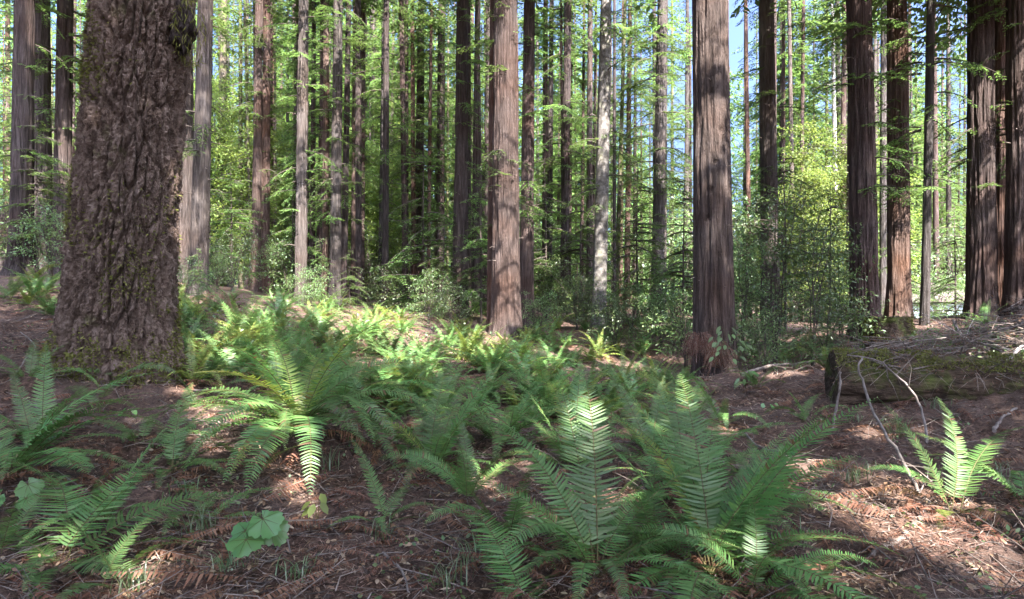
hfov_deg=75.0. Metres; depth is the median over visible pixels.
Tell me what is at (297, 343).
sword fern
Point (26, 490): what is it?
thimbleberry
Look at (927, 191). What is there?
redwood tree
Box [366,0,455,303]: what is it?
redwood tree
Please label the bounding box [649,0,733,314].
redwood tree
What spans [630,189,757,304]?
evergreen shrub
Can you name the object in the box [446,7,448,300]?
redwood tree
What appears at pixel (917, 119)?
redwood tree
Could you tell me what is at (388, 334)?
sword fern
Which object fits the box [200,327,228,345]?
sword fern
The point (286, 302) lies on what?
sword fern
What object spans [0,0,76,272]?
redwood tree
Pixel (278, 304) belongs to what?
sword fern
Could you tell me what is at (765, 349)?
evergreen shrub
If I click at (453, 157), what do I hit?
redwood tree
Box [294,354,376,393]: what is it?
sword fern
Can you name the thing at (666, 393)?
sword fern
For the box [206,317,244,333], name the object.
sword fern
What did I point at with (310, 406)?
sword fern
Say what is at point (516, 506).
sword fern
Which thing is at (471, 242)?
redwood sapling
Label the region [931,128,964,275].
redwood tree
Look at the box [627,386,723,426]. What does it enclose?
sword fern
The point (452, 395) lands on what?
sword fern
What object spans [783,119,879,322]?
maple tree
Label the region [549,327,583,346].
sword fern
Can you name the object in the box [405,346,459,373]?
sword fern
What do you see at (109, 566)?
sword fern
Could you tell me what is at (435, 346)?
sword fern
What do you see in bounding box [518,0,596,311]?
redwood tree
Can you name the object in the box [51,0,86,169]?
redwood tree
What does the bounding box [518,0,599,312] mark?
redwood tree
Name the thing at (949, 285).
redwood sapling
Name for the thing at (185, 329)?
sword fern
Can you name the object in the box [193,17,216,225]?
redwood tree
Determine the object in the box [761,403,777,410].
leafy seedling
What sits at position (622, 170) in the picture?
redwood tree
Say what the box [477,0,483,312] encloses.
redwood tree
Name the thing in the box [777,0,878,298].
redwood tree
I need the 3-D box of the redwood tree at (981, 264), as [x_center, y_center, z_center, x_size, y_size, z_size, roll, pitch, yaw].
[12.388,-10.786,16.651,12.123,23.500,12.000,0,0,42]
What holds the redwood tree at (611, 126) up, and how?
on the ground
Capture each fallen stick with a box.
[15,331,35,372]
[184,418,250,426]
[192,389,243,393]
[382,552,409,592]
[744,432,777,451]
[992,407,1017,432]
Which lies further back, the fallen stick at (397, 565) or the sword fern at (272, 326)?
the sword fern at (272, 326)
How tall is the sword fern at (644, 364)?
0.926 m
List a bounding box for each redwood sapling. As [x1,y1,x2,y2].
[0,113,69,271]
[185,248,223,308]
[209,164,268,282]
[248,176,321,297]
[297,239,342,306]
[331,250,368,313]
[352,228,400,300]
[371,144,475,312]
[377,231,432,306]
[405,217,476,318]
[437,178,487,322]
[471,226,486,310]
[534,159,591,317]
[534,227,561,309]
[540,162,628,318]
[563,163,674,319]
[582,244,619,313]
[631,177,737,339]
[639,221,689,314]
[736,158,826,330]
[785,190,848,328]
[878,228,952,316]
[912,204,965,317]
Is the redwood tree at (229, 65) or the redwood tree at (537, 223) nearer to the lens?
the redwood tree at (229, 65)
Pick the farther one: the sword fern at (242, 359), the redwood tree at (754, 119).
the redwood tree at (754, 119)
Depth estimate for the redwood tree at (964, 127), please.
60.99 m
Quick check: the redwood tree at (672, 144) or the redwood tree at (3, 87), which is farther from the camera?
the redwood tree at (672, 144)
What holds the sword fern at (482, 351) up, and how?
on the ground
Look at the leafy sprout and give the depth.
9.51 m
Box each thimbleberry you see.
[0,477,44,511]
[226,510,289,570]
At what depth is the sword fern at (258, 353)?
9.98 m
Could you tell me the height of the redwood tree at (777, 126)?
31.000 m
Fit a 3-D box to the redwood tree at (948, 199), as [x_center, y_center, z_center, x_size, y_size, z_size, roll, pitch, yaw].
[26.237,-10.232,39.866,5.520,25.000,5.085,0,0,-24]
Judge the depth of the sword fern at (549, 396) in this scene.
8.33 m
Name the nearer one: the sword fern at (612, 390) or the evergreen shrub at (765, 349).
the sword fern at (612, 390)
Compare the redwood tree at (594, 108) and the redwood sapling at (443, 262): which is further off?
the redwood tree at (594, 108)
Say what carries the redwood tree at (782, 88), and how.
on the ground
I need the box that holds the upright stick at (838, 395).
[831,371,841,427]
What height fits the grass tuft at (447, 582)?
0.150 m
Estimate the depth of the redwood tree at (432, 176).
56.01 m
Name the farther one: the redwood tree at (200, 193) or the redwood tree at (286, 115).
the redwood tree at (286, 115)
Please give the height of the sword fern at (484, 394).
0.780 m
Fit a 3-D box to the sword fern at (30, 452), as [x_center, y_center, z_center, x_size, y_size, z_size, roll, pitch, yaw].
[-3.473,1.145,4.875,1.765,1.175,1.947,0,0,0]
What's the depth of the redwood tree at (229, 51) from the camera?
40.58 m
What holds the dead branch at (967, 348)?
on the brush heap
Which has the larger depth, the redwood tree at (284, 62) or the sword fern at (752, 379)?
the redwood tree at (284, 62)
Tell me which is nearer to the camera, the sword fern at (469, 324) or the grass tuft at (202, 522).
the grass tuft at (202, 522)
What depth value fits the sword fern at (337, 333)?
12.60 m
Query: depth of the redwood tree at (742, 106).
47.98 m
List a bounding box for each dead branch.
[862,341,916,354]
[917,315,1011,353]
[922,313,1021,355]
[936,303,978,355]
[968,313,1023,337]
[1001,345,1023,359]
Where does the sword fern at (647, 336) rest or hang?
on the ground
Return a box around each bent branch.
[847,342,932,443]
[857,356,944,504]
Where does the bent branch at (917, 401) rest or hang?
on the ground
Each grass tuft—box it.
[97,554,192,597]
[155,502,234,539]
[162,476,211,499]
[168,536,261,579]
[272,553,325,583]
[295,443,340,470]
[364,511,405,541]
[415,548,492,595]
[444,531,499,565]
[769,518,818,550]
[829,459,877,483]
[845,410,862,421]
[846,459,876,477]
[878,416,918,436]
[923,396,952,408]
[935,455,965,472]
[978,458,1011,476]
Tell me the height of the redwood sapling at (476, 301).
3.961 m
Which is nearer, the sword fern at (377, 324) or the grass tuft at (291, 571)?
the grass tuft at (291, 571)
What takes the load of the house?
on the ground
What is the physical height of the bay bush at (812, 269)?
3.418 m
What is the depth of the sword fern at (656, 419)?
6.34 m
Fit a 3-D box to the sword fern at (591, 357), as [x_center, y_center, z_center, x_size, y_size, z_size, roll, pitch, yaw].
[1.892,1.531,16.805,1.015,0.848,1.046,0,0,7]
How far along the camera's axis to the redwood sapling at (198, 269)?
16.00 m
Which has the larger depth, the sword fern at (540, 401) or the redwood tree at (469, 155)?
the redwood tree at (469, 155)
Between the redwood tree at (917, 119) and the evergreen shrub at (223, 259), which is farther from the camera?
the redwood tree at (917, 119)
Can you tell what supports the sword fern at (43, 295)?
on the ground
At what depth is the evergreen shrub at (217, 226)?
35.73 m
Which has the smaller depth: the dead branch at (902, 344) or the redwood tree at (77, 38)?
the dead branch at (902, 344)
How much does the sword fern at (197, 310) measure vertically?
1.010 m
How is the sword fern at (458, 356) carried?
on the ground
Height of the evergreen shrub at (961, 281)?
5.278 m
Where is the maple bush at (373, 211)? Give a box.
[341,132,409,297]
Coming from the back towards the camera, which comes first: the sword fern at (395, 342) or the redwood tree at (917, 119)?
the redwood tree at (917, 119)
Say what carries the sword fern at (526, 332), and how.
on the ground
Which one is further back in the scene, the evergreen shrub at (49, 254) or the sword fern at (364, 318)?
the evergreen shrub at (49, 254)
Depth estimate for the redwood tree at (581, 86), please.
36.58 m
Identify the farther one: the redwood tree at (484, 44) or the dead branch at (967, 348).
the redwood tree at (484, 44)
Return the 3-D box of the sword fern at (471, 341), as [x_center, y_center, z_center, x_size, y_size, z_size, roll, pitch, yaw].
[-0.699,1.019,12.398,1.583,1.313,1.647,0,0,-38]
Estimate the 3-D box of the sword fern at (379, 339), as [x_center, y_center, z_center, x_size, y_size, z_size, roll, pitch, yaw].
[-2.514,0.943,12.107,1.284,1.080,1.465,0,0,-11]
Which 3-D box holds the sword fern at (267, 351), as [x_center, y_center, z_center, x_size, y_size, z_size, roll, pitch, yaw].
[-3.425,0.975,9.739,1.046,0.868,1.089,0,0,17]
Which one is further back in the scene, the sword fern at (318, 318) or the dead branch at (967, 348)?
the sword fern at (318, 318)
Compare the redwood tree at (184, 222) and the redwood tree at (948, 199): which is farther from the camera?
the redwood tree at (948, 199)
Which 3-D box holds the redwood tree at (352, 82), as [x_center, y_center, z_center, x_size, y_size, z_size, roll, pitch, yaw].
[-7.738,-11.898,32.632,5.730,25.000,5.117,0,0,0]
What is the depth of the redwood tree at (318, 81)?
33.13 m
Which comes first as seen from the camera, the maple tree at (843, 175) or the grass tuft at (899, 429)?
the grass tuft at (899, 429)
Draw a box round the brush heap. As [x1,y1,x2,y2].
[819,293,1023,402]
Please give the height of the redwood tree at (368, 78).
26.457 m
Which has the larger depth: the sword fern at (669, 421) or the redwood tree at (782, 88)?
the redwood tree at (782, 88)
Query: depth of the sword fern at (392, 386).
8.46 m
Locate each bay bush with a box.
[680,213,795,352]
[732,170,868,369]
[760,205,886,365]
[797,222,889,339]
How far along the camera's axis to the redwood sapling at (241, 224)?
26.00 m
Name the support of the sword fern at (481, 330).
on the ground
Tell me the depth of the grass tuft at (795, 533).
4.02 m
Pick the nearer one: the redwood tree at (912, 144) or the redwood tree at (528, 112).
the redwood tree at (528, 112)
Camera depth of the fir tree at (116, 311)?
7.06 m
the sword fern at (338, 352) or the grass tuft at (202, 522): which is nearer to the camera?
the grass tuft at (202, 522)
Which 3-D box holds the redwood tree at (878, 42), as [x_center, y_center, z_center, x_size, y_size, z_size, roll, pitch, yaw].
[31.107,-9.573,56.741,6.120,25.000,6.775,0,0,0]
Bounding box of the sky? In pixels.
[0,0,966,301]
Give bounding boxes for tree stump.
[0,210,8,271]
[859,315,917,351]
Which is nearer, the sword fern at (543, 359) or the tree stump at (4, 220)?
the sword fern at (543, 359)
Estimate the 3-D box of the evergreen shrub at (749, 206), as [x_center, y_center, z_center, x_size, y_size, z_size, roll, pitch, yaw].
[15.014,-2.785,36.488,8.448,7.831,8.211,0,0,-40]
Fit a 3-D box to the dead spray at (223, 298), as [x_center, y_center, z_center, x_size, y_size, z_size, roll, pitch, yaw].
[-7.515,0.165,16.916,0.970,0.750,0.381,0,0,0]
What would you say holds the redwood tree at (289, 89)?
on the ground
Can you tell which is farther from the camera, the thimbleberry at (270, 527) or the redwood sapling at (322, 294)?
the redwood sapling at (322, 294)
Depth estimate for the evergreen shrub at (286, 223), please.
37.97 m
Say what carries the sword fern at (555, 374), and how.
on the ground
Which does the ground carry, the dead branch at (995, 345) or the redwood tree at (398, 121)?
the redwood tree at (398, 121)
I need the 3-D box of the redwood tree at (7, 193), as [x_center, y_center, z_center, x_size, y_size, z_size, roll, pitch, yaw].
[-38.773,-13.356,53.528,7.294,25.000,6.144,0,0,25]
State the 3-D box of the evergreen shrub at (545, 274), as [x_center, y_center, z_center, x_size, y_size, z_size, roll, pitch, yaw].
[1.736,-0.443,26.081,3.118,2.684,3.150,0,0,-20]
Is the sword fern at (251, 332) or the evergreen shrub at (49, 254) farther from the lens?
the evergreen shrub at (49, 254)
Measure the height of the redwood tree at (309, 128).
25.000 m
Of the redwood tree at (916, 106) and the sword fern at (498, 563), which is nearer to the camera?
the sword fern at (498, 563)
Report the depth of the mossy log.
7.84 m
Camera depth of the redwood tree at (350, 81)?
56.87 m
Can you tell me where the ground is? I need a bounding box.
[0,273,1023,598]
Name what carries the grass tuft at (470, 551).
on the ground
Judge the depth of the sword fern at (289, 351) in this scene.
9.37 m
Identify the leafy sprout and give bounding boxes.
[708,326,752,365]
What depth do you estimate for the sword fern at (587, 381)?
9.85 m
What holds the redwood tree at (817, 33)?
on the ground
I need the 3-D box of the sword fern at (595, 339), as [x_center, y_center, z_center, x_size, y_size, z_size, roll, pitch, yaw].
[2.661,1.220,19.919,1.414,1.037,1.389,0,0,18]
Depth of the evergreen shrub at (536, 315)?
20.44 m
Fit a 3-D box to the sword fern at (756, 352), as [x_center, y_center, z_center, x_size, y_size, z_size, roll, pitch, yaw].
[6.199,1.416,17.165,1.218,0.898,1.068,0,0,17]
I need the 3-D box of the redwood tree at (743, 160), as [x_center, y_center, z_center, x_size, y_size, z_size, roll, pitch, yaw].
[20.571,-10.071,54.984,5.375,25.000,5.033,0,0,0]
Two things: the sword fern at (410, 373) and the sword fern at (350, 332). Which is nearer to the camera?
the sword fern at (410, 373)
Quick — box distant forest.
[0,0,962,319]
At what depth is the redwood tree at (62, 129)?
22.79 m
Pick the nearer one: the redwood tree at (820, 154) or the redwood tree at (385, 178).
the redwood tree at (385, 178)
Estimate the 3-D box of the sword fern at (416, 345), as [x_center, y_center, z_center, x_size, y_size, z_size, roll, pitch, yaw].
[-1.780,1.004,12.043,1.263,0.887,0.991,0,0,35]
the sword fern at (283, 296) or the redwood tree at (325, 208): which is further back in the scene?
the redwood tree at (325, 208)
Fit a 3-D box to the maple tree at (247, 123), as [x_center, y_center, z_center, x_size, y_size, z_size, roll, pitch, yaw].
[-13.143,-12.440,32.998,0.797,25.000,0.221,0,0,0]
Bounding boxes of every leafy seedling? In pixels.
[118,408,136,414]
[301,493,327,524]
[734,370,758,388]
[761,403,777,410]
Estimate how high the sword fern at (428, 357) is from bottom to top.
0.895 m
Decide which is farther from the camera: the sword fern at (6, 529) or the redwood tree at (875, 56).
the redwood tree at (875, 56)
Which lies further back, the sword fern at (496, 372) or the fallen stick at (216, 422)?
the sword fern at (496, 372)
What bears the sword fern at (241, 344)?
on the ground
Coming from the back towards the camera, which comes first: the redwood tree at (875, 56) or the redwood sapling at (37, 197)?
the redwood tree at (875, 56)
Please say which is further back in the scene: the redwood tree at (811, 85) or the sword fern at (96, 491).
the redwood tree at (811, 85)
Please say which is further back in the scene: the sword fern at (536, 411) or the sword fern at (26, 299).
the sword fern at (26, 299)
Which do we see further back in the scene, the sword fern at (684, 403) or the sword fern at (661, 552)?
the sword fern at (684, 403)
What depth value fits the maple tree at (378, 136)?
50.74 m
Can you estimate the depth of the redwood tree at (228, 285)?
44.45 m
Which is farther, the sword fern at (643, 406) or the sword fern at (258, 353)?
the sword fern at (258, 353)
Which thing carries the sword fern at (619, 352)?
on the ground
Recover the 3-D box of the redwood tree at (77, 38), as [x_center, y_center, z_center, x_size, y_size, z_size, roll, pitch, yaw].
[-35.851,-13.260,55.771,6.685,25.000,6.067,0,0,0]
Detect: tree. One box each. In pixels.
[0,0,71,275]
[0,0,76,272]
[0,0,86,274]
[0,26,11,210]
[0,36,54,210]
[34,0,206,388]
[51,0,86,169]
[51,28,75,183]
[75,0,84,149]
[177,1,227,282]
[181,0,259,297]
[193,0,252,284]
[193,0,283,286]
[193,5,237,256]
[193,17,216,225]
[194,0,262,281]
[209,0,294,288]
[212,0,282,292]
[213,2,279,273]
[213,3,252,226]
[214,0,295,206]
[215,0,293,290]
[217,0,295,289]
[221,0,297,293]
[226,0,230,286]
[229,0,285,288]
[231,2,252,280]
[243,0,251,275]
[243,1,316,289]
[245,0,318,289]
[253,0,254,104]
[259,0,347,304]
[270,0,352,235]
[271,15,350,290]
[273,1,342,296]
[274,2,277,289]
[275,0,383,296]
[276,1,343,221]
[277,10,341,246]
[277,11,318,278]
[281,0,342,297]
[283,0,362,300]
[286,2,367,227]
[287,0,354,293]
[289,33,351,253]
[292,0,295,292]
[307,0,377,306]
[307,187,308,294]
[308,0,417,301]
[309,30,351,262]
[310,0,413,301]
[315,0,388,305]
[315,9,369,212]
[316,5,415,294]
[341,17,401,294]
[342,4,432,298]
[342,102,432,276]
[347,122,350,292]
[349,47,400,291]
[350,0,422,306]
[351,2,389,277]
[355,0,362,305]
[365,5,446,243]
[366,0,437,295]
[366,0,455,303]
[372,0,474,306]
[377,1,383,298]
[379,48,451,238]
[381,0,454,301]
[381,0,482,304]
[389,3,431,295]
[389,3,484,304]
[392,71,446,280]
[404,0,408,286]
[409,9,451,296]
[415,1,485,228]
[415,39,455,254]
[423,0,489,318]
[424,2,454,298]
[428,8,485,234]
[436,6,484,252]
[438,0,489,312]
[439,0,489,311]
[445,75,483,279]
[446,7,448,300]
[450,0,520,283]
[454,0,600,338]
[471,24,484,272]
[473,0,521,106]
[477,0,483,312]
[484,0,489,309]
[484,0,571,328]
[484,0,596,312]
[486,0,493,331]
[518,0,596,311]
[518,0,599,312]
[518,76,541,262]
[519,50,585,248]
[520,4,560,300]
[534,0,625,309]
[534,42,585,305]
[540,0,620,309]
[552,1,611,307]
[553,2,624,292]
[560,0,562,156]
[571,0,673,303]
[571,106,621,289]
[575,1,674,313]
[583,131,585,300]
[585,23,646,304]
[586,0,592,312]
[593,2,596,261]
[608,2,678,314]
[609,0,647,310]
[612,0,615,304]
[616,0,691,252]
[617,0,692,308]
[630,35,650,313]
[630,35,676,304]
[634,0,866,379]
[637,21,683,271]
[646,0,692,313]
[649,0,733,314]
[668,22,733,314]
[689,124,690,311]
[728,0,750,269]
[730,0,822,333]
[730,0,934,341]
[730,21,800,318]
[730,47,804,193]
[731,0,832,315]
[731,79,758,313]
[732,109,778,256]
[734,0,824,218]
[736,14,758,318]
[740,114,848,323]
[742,0,828,224]
[743,30,805,277]
[744,1,752,318]
[744,10,824,309]
[753,0,844,320]
[774,0,776,139]
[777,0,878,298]
[777,45,831,317]
[778,0,879,283]
[781,0,784,315]
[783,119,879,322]
[785,39,822,172]
[787,0,796,321]
[787,0,880,179]
[793,0,830,320]
[798,0,875,188]
[816,0,1012,319]
[824,0,923,314]
[845,0,1023,318]
[845,77,847,263]
[845,101,849,323]
[845,131,922,286]
[872,0,947,318]
[873,0,1006,325]
[873,19,877,195]
[877,40,879,212]
[878,10,932,226]
[878,19,945,275]
[908,3,910,102]
[909,7,966,277]
[909,34,965,270]
[910,2,966,288]
[917,15,966,291]
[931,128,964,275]
[932,14,939,282]
[939,1,966,280]
[940,47,943,270]
[995,0,1005,306]
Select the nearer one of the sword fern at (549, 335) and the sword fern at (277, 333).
the sword fern at (277, 333)
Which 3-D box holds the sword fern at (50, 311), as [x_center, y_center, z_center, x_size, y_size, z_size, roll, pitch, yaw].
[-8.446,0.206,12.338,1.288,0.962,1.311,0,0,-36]
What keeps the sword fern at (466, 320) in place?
on the ground
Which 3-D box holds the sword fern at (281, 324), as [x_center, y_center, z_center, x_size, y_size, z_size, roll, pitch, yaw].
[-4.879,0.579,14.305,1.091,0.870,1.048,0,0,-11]
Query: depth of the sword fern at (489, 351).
12.31 m
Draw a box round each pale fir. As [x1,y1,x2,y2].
[564,0,647,327]
[609,0,692,316]
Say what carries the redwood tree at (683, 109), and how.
on the ground
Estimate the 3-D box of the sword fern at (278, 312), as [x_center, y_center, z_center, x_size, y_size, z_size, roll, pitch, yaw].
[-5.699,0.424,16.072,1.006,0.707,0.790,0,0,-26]
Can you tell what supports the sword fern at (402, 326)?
on the ground
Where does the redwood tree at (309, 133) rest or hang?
on the ground
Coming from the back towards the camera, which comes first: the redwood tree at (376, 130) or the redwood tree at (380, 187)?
the redwood tree at (376, 130)
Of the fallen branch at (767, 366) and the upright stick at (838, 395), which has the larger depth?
the fallen branch at (767, 366)
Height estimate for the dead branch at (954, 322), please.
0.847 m
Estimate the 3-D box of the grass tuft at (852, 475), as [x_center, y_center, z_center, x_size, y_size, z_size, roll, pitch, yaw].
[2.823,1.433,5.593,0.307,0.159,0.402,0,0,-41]
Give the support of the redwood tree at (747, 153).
on the ground
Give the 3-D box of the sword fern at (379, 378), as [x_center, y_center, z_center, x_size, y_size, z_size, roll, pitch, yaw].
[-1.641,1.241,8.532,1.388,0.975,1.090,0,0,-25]
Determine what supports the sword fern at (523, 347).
on the ground
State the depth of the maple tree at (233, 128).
52.50 m
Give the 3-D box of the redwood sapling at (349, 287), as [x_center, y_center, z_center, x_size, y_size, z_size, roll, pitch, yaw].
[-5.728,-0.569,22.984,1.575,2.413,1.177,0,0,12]
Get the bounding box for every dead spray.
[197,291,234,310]
[680,331,717,366]
[702,341,736,374]
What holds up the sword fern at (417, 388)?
on the ground
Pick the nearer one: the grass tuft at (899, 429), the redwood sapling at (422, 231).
the grass tuft at (899, 429)
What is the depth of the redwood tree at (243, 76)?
62.76 m
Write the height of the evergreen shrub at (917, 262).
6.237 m
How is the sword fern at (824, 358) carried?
on the ground
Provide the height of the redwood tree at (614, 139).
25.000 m
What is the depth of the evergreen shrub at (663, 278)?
23.92 m
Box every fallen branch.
[740,354,821,376]
[868,509,926,555]
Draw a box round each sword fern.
[0,266,59,298]
[0,275,40,300]
[0,339,117,386]
[0,345,135,465]
[0,372,163,480]
[0,424,178,546]
[0,466,248,598]
[0,475,105,552]
[2,262,58,287]
[3,286,52,306]
[6,284,57,312]
[9,262,60,293]
[16,285,56,319]
[29,362,174,409]
[49,413,225,456]
[53,507,197,598]
[97,384,268,488]
[133,312,460,493]
[140,485,287,534]
[142,336,256,394]
[159,358,244,418]
[177,275,218,317]
[179,293,215,317]
[179,294,226,322]
[179,296,219,326]
[179,321,214,342]
[180,302,204,327]
[180,310,223,341]
[180,326,222,347]
[182,299,271,371]
[183,326,270,378]
[183,333,212,354]
[184,328,273,381]
[184,345,264,386]
[194,283,281,339]
[197,439,304,481]
[198,326,264,361]
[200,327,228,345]
[201,298,227,313]
[201,317,276,351]
[203,281,262,307]
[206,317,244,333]
[213,326,280,365]
[215,325,263,359]
[218,333,318,391]
[219,291,244,308]
[219,305,294,335]
[219,324,323,366]
[225,325,336,393]
[226,346,266,374]
[233,314,302,349]
[234,311,294,335]
[236,336,333,373]
[247,303,280,320]
[248,284,305,306]
[248,305,333,342]
[253,289,312,319]
[254,342,303,369]
[256,320,294,342]
[258,305,297,320]
[258,306,291,328]
[259,364,362,421]
[260,325,327,357]
[263,331,362,370]
[267,308,301,332]
[268,293,306,309]
[268,370,321,395]
[277,336,411,413]
[279,330,349,371]
[280,297,336,326]
[281,307,359,347]
[289,300,346,330]
[294,335,366,366]
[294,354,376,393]
[297,328,356,354]
[298,334,375,371]
[304,352,363,372]
[311,320,364,347]
[312,294,354,314]
[312,350,466,409]
[316,308,336,321]
[321,317,386,349]
[327,359,473,468]
[328,438,438,543]
[329,315,390,340]
[330,295,361,308]
[330,308,396,337]
[341,322,404,355]
[343,312,365,323]
[344,360,396,395]
[346,374,436,418]
[347,354,521,489]
[349,332,438,376]
[350,300,390,316]
[352,305,398,327]
[352,364,435,405]
[353,365,427,399]
[355,352,406,382]
[356,326,407,354]
[358,321,433,358]
[358,355,433,397]
[359,308,400,339]
[363,359,435,423]
[364,334,457,379]
[367,363,452,409]
[372,316,402,337]
[373,304,400,320]
[379,419,564,520]
[380,357,436,379]
[381,364,457,410]
[385,308,422,329]
[385,353,437,378]
[387,300,402,310]
[387,317,429,335]
[387,328,467,363]
[387,331,436,356]
[388,348,466,382]
[388,363,500,426]
[391,305,413,319]
[400,314,424,327]
[402,348,462,379]
[404,364,607,460]
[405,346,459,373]
[416,323,474,349]
[417,359,481,386]
[420,317,484,346]
[421,462,562,572]
[425,323,512,361]
[432,320,508,363]
[437,375,511,416]
[439,319,487,344]
[439,321,464,332]
[440,333,475,361]
[442,335,527,378]
[446,319,484,338]
[446,342,525,372]
[450,347,498,364]
[454,315,471,325]
[454,320,493,339]
[454,323,506,349]
[454,334,526,378]
[455,362,521,405]
[458,334,487,350]
[464,507,560,598]
[465,341,517,364]
[465,373,513,410]
[467,364,755,598]
[471,362,513,390]
[477,344,569,387]
[478,336,556,370]
[478,337,518,356]
[485,361,647,479]
[485,381,525,399]
[491,330,521,349]
[491,341,529,359]
[491,349,595,416]
[491,362,567,406]
[491,365,597,421]
[491,380,540,409]
[495,332,544,353]
[497,337,579,375]
[502,380,579,421]
[504,381,573,413]
[510,346,557,370]
[511,394,571,426]
[512,358,580,389]
[515,322,550,344]
[517,318,562,342]
[524,318,567,342]
[526,370,619,417]
[528,330,577,351]
[535,391,600,420]
[539,338,586,374]
[540,338,594,362]
[541,366,565,380]
[548,314,573,331]
[548,354,630,397]
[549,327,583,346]
[553,368,667,420]
[553,398,620,435]
[556,344,596,369]
[561,394,622,426]
[566,374,926,598]
[569,368,606,397]
[570,393,629,416]
[575,319,590,330]
[575,346,602,358]
[578,327,628,364]
[578,344,606,364]
[580,325,623,347]
[583,338,608,349]
[583,344,650,384]
[583,366,823,530]
[584,373,636,402]
[584,457,745,580]
[585,376,721,477]
[586,358,651,397]
[586,359,615,375]
[594,365,660,399]
[594,384,648,411]
[604,328,636,351]
[604,335,632,353]
[606,343,637,357]
[611,321,628,339]
[613,383,680,421]
[617,381,693,423]
[619,328,671,356]
[619,352,667,378]
[619,369,716,414]
[622,383,746,447]
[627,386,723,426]
[630,361,671,392]
[630,496,877,598]
[634,334,658,342]
[636,361,672,390]
[637,359,698,385]
[639,355,677,374]
[639,358,722,395]
[640,393,702,424]
[641,376,696,404]
[652,394,706,410]
[681,365,765,432]
[713,435,851,517]
[727,362,785,392]
[739,340,770,360]
[757,556,875,598]
[758,328,816,366]
[765,389,850,422]
[783,330,858,369]
[860,398,1023,546]
[900,431,1023,508]
[950,300,1005,325]
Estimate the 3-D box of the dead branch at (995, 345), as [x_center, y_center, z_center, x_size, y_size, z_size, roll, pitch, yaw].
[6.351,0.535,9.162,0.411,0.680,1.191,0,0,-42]
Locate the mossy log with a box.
[824,347,1023,405]
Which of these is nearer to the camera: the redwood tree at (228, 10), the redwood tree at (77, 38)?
the redwood tree at (228, 10)
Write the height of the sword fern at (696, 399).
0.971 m
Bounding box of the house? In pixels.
[815,283,964,321]
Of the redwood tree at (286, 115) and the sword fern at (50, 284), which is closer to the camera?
the sword fern at (50, 284)
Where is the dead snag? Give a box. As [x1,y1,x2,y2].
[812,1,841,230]
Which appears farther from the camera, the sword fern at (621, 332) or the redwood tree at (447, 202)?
the redwood tree at (447, 202)
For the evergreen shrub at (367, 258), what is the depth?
35.96 m
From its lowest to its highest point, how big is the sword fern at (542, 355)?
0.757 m
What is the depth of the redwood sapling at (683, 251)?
21.02 m
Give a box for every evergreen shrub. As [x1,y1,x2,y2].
[0,180,52,259]
[0,189,8,248]
[0,199,64,277]
[177,254,215,302]
[184,242,240,291]
[209,227,275,290]
[210,182,247,274]
[243,230,326,297]
[247,213,315,291]
[286,260,333,307]
[329,225,409,299]
[353,263,411,308]
[389,220,452,288]
[403,267,461,322]
[426,279,481,329]
[521,289,564,333]
[534,224,586,294]
[534,254,589,321]
[539,271,600,329]
[576,226,679,303]
[579,289,644,352]
[593,281,670,338]
[621,279,692,350]
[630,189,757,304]
[638,279,743,366]
[640,254,692,330]
[667,191,798,310]
[680,199,832,312]
[722,308,806,371]
[733,173,844,308]
[780,189,920,320]
[781,287,874,367]
[878,233,944,282]
[911,218,964,282]
[911,220,965,290]
[911,266,964,316]
[949,253,964,290]
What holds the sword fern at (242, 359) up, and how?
on the ground
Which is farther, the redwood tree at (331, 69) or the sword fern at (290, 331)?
the redwood tree at (331, 69)
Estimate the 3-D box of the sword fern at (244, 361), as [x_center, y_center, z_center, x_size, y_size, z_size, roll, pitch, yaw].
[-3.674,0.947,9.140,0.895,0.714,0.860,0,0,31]
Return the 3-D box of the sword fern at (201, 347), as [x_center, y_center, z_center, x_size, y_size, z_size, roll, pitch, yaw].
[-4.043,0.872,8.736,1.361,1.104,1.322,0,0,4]
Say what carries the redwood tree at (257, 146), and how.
on the ground
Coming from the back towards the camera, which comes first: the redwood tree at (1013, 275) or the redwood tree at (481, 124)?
the redwood tree at (481, 124)
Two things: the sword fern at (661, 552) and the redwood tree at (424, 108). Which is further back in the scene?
the redwood tree at (424, 108)
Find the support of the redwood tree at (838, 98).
on the ground
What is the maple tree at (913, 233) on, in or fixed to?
on the ground
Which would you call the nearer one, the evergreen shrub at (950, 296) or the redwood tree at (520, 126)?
the evergreen shrub at (950, 296)
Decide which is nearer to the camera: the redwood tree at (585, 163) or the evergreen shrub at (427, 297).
the evergreen shrub at (427, 297)
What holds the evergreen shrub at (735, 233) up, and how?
on the ground
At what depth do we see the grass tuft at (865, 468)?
5.65 m
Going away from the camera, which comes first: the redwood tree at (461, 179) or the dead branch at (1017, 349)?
the dead branch at (1017, 349)
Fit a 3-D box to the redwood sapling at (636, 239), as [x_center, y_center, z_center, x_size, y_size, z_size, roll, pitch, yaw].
[4.360,-1.968,25.182,4.168,6.271,4.306,0,0,31]
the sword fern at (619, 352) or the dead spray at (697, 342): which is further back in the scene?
the sword fern at (619, 352)
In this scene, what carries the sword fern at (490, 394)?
on the ground
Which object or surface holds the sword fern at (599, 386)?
on the ground
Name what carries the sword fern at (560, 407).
on the ground
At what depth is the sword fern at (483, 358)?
11.08 m
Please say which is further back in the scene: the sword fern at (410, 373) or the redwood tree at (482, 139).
the redwood tree at (482, 139)
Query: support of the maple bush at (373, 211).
on the ground
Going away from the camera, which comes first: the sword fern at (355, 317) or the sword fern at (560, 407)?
the sword fern at (560, 407)
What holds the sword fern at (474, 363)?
on the ground
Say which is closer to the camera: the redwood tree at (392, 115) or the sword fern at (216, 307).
the sword fern at (216, 307)

